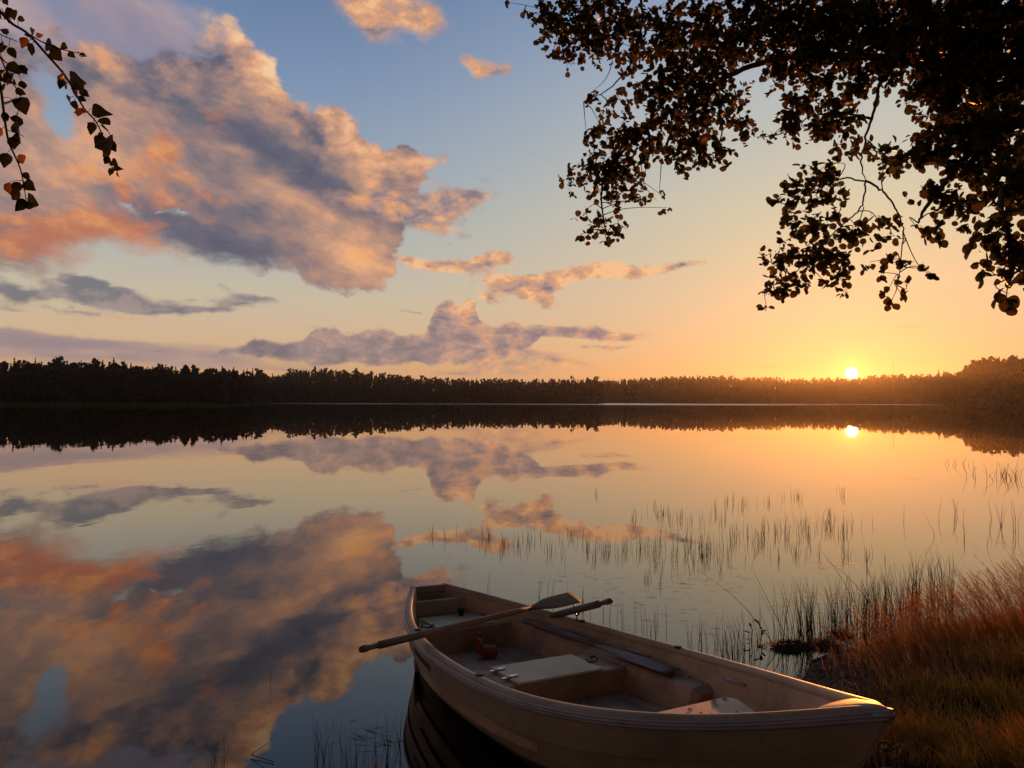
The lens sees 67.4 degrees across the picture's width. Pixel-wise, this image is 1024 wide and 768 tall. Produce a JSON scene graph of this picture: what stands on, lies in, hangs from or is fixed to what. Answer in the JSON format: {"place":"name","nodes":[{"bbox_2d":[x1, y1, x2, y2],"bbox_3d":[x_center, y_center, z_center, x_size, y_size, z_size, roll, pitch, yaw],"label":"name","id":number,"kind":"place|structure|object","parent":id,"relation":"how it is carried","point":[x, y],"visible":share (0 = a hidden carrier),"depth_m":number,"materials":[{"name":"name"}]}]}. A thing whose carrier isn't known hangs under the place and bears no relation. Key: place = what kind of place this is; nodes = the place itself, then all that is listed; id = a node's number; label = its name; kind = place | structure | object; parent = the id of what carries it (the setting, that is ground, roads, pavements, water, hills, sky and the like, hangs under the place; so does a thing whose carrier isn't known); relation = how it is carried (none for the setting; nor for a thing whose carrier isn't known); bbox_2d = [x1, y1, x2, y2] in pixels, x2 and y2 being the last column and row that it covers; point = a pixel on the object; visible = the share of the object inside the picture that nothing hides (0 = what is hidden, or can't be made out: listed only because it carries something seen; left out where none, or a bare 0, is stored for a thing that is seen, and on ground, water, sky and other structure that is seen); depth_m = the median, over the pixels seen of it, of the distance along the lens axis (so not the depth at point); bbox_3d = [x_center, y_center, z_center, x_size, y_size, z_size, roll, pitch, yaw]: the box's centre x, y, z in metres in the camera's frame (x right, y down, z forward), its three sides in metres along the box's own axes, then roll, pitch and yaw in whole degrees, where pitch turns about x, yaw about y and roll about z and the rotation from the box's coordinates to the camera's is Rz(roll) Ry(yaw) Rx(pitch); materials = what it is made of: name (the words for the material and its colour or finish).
{"place":"outdoors","nodes":[
{"label":"outdoors","id":0,"kind":"place"},
{"bbox_2d":[0,403,1023,767],"bbox_3d":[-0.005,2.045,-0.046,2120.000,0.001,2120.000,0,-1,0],"label":"lake water","id":1,"kind":"structure","parent":0,"point":[178,585],"depth_m":11.19,"materials":[{"name":"liquid"}]},
{"bbox_2d":[250,742,273,761],"bbox_3d":[-1.413,2.095,4.389,0.174,0.078,0.050,0,-1,26],"label":"broken reed","id":2,"kind":"object","parent":1,"relation":"on","point":[260,757],"visible":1,"depth_m":4.39,"materials":[{"name":"brown plant"}]},
{"bbox_2d":[203,708,402,767],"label":"rushes","id":3,"kind":"object","parent":1,"relation":"on","point":[324,752],"visible":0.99,"depth_m":4.30,"materials":[{"name":"plant"}]},
{"bbox_2d":[487,574,635,623],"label":"rushes","id":4,"kind":"object","parent":1,"relation":"on","point":[583,601],"visible":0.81,"depth_m":7.27,"materials":[{"name":"green plant"}]},
{"bbox_2d":[431,488,872,584],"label":"rushes","id":5,"kind":"object","parent":1,"relation":"on","point":[632,518],"visible":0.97,"depth_m":11.09,"materials":[{"name":"green plant"}]},
{"bbox_2d":[333,546,975,755],"bbox_3d":[3.056,2.241,8.592,11.171,0.001,3.770,1,-1,-28],"label":"floating debris","id":6,"kind":"object","parent":1,"relation":"on","point":[628,625],"visible":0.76,"depth_m":7.48,"materials":[{"name":"plant"}]},
{"bbox_2d":[745,623,752,641],"bbox_3d":[2.028,2.132,6.567,0.071,0.171,0.056,1,-2,-33],"label":"water plant","id":7,"kind":"object","parent":1,"relation":"on","point":[750,624],"visible":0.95,"depth_m":6.55,"materials":[{"name":"plant"}]},
{"bbox_2d":[753,619,765,640],"bbox_3d":[2.121,2.120,6.545,0.090,0.196,0.127,0,-1,0],"label":"water plant","id":8,"kind":"object","parent":1,"relation":"on","point":[762,633],"visible":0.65,"depth_m":6.55,"materials":[{"name":"plant"}]},
{"bbox_2d":[756,638,817,652],"bbox_3d":[2.282,2.169,6.400,0.679,0.110,0.400,0,-1,0],"label":"tussock","id":9,"kind":"object","parent":1,"relation":"in","point":[790,645],"visible":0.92,"depth_m":6.34,"materials":[{"name":"brown plant"}]},
{"bbox_2d":[700,571,777,649],"bbox_3d":[1.860,1.862,6.311,0.659,0.662,0.005,0,-1,0],"label":"rush stalk","id":10,"kind":"object","parent":9,"relation":"on","point":[749,612],"visible":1,"depth_m":6.31,"materials":[{"name":"plant"}]},
{"bbox_2d":[754,573,786,637],"bbox_3d":[2.214,1.902,6.555,0.299,0.594,0.005,0,-1,0],"label":"rush stalk","id":11,"kind":"object","parent":9,"relation":"on","point":[769,603],"visible":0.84,"depth_m":6.55,"materials":[{"name":"green plant"}]},
{"bbox_2d":[802,635,845,650],"bbox_3d":[2.606,2.173,6.418,0.465,0.106,0.413,0,-1,-11],"label":"tussock","id":12,"kind":"object","parent":1,"relation":"on","point":[824,645],"visible":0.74,"depth_m":6.40,"materials":[{"name":"brown plant"}]},
{"bbox_2d":[827,626,855,637],"bbox_3d":[2.877,2.187,6.744,0.414,0.094,0.278,0,-1,0],"label":"tussock","id":13,"kind":"object","parent":1,"relation":"on","point":[842,636],"visible":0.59,"depth_m":6.70,"materials":[{"name":"brown plant"}]},
{"bbox_2d":[903,500,1021,544],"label":"rushes","id":14,"kind":"object","parent":1,"relation":"on","point":[1000,522],"visible":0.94,"depth_m":12.40,"materials":[{"name":"plant"}]},
{"bbox_2d":[945,451,1023,479],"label":"water weed","id":15,"kind":"object","parent":1,"relation":"on","point":[996,471],"visible":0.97,"depth_m":20.93,"materials":[{"name":"plant"}]},
{"bbox_2d":[0,0,1023,393],"label":"sky","id":16,"kind":"structure","parent":0,"point":[366,186],"materials":[{"name":"blue"}]},
{"bbox_2d":[29,393,1023,405],"bbox_3d":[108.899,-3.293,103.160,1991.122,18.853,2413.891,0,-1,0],"label":"terrain","id":17,"kind":"structure","parent":0,"point":[771,402],"depth_m":622.81,"materials":[{"name":"brown soil"}]},
{"bbox_2d":[0,356,270,404],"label":"forest","id":18,"kind":"object","parent":17,"relation":"on","point":[55,381],"visible":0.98,"depth_m":303.16,"materials":[{"name":"green plant"}]},
{"bbox_2d":[253,366,609,403],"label":"forest","id":19,"kind":"object","parent":17,"relation":"on","point":[304,386],"visible":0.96,"depth_m":625.24,"materials":[{"name":"plant"}]},
{"bbox_2d":[567,375,576,403],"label":"broadleaf tree","id":20,"kind":"object","parent":17,"relation":"on","point":[569,391],"visible":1,"depth_m":620.09,"materials":[{"name":"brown plant"}]},
{"bbox_2d":[582,377,592,399],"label":"broadleaf tree","id":21,"kind":"object","parent":17,"relation":"on","point":[588,381],"visible":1,"depth_m":619.66,"materials":[{"name":"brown plant"}]},
{"bbox_2d":[593,376,601,403],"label":"pine tree","id":22,"kind":"object","parent":17,"relation":"on","point":[596,383],"visible":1,"depth_m":620.81,"materials":[{"name":"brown plant"}]},
{"bbox_2d":[622,386,630,403],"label":"broadleaf tree","id":23,"kind":"object","parent":17,"relation":"on","point":[626,392],"visible":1,"depth_m":639.72,"materials":[{"name":"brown plant"}]},
{"bbox_2d":[629,383,638,403],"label":"broadleaf tree","id":24,"kind":"object","parent":17,"relation":"on","point":[633,391],"visible":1,"depth_m":639.05,"materials":[{"name":"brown plant"}]},
{"bbox_2d":[603,371,956,404],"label":"forest","id":25,"kind":"object","parent":17,"relation":"on","point":[901,388],"visible":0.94,"depth_m":834.73,"materials":[{"name":"plant"}]},
{"bbox_2d":[952,355,1023,405],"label":"forest","id":26,"kind":"object","parent":17,"relation":"on","point":[1003,384],"visible":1,"depth_m":453.77,"materials":[{"name":"green plant"}]},
{"bbox_2d":[788,615,1023,767],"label":"shore ground","id":27,"kind":"structure","parent":0,"point":[886,698],"depth_m":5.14,"materials":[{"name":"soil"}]},
{"bbox_2d":[0,0,122,210],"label":"birch tree","id":28,"kind":"object","parent":27,"relation":"on","point":[102,143],"visible":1,"depth_m":3.02,"materials":[{"name":"green plant"}]},
{"bbox_2d":[404,583,895,767],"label":"rowing boat","id":29,"kind":"object","parent":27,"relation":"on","point":[519,700],"visible":0.92,"depth_m":4.08,"materials":[{"name":"beige wood"}]},
{"bbox_2d":[358,592,581,652],"bbox_3d":[-0.199,1.648,5.374,0.146,0.047,2.146,31,17,39],"label":"oar","id":30,"kind":"object","parent":29,"relation":"on","point":[561,600],"visible":1,"depth_m":5.28,"materials":[{"name":"brown wood"}]},
{"bbox_2d":[470,632,497,656],"bbox_3d":[-0.210,1.911,5.638,0.198,0.186,0.112,1,-5,-18],"label":"bailer","id":31,"kind":"object","parent":29,"relation":"on","point":[482,649],"visible":1,"depth_m":5.60,"materials":[{"name":"red plastic"}]},
{"bbox_2d":[459,651,740,713],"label":"leaf litter","id":32,"kind":"object","parent":29,"relation":"in","point":[673,678],"visible":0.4,"depth_m":4.50,"materials":[{"name":"brown plant"}]},
{"bbox_2d":[522,618,679,672],"bbox_3d":[0.530,1.781,5.284,0.152,0.051,1.534,4,-5,-35],"label":"oar","id":33,"kind":"object","parent":29,"relation":"on","point":[652,664],"visible":1,"depth_m":5.08,"materials":[{"name":"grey wood"}]},
{"bbox_3d":[0.469,1.660,5.560,0.016,0.115,0.087,3,-6,-31],"label":"rowlock","id":34,"kind":"object","parent":29,"relation":"attached to","visible":0},
{"bbox_2d":[549,598,612,617],"bbox_3d":[0.135,1.882,6.076,0.126,0.051,2.170,21,-32,-23],"label":"oar","id":35,"kind":"object","parent":34,"relation":"hanging from","point":[580,608],"visible":0.33,"depth_m":5.48,"materials":[{"name":"brown wood"}]},
{"bbox_2d":[505,0,1023,315],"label":"alder tree","id":36,"kind":"object","parent":27,"relation":"on","point":[977,61],"visible":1,"depth_m":5.20,"materials":[{"name":"green plant"}]},
{"bbox_2d":[641,548,962,660],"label":"rushes","id":37,"kind":"object","parent":27,"relation":"on","point":[808,628],"visible":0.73,"depth_m":6.82,"materials":[{"name":"plant"}]},
{"bbox_2d":[875,740,904,767],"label":"mooring rope","id":38,"kind":"object","parent":27,"relation":"on","point":[890,759],"visible":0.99,"depth_m":3.95,"materials":[{"name":"brown fabric"}]},
{"bbox_2d":[808,543,1023,709],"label":"seeding grass","id":39,"kind":"structure","parent":27,"relation":"on","point":[975,624],"depth_m":6.10,"materials":[{"name":"brown plant"}]},
{"bbox_2d":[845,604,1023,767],"bbox_3d":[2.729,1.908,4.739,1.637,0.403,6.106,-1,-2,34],"label":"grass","id":40,"kind":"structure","parent":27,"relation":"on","point":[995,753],"depth_m":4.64,"materials":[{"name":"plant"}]}
]}

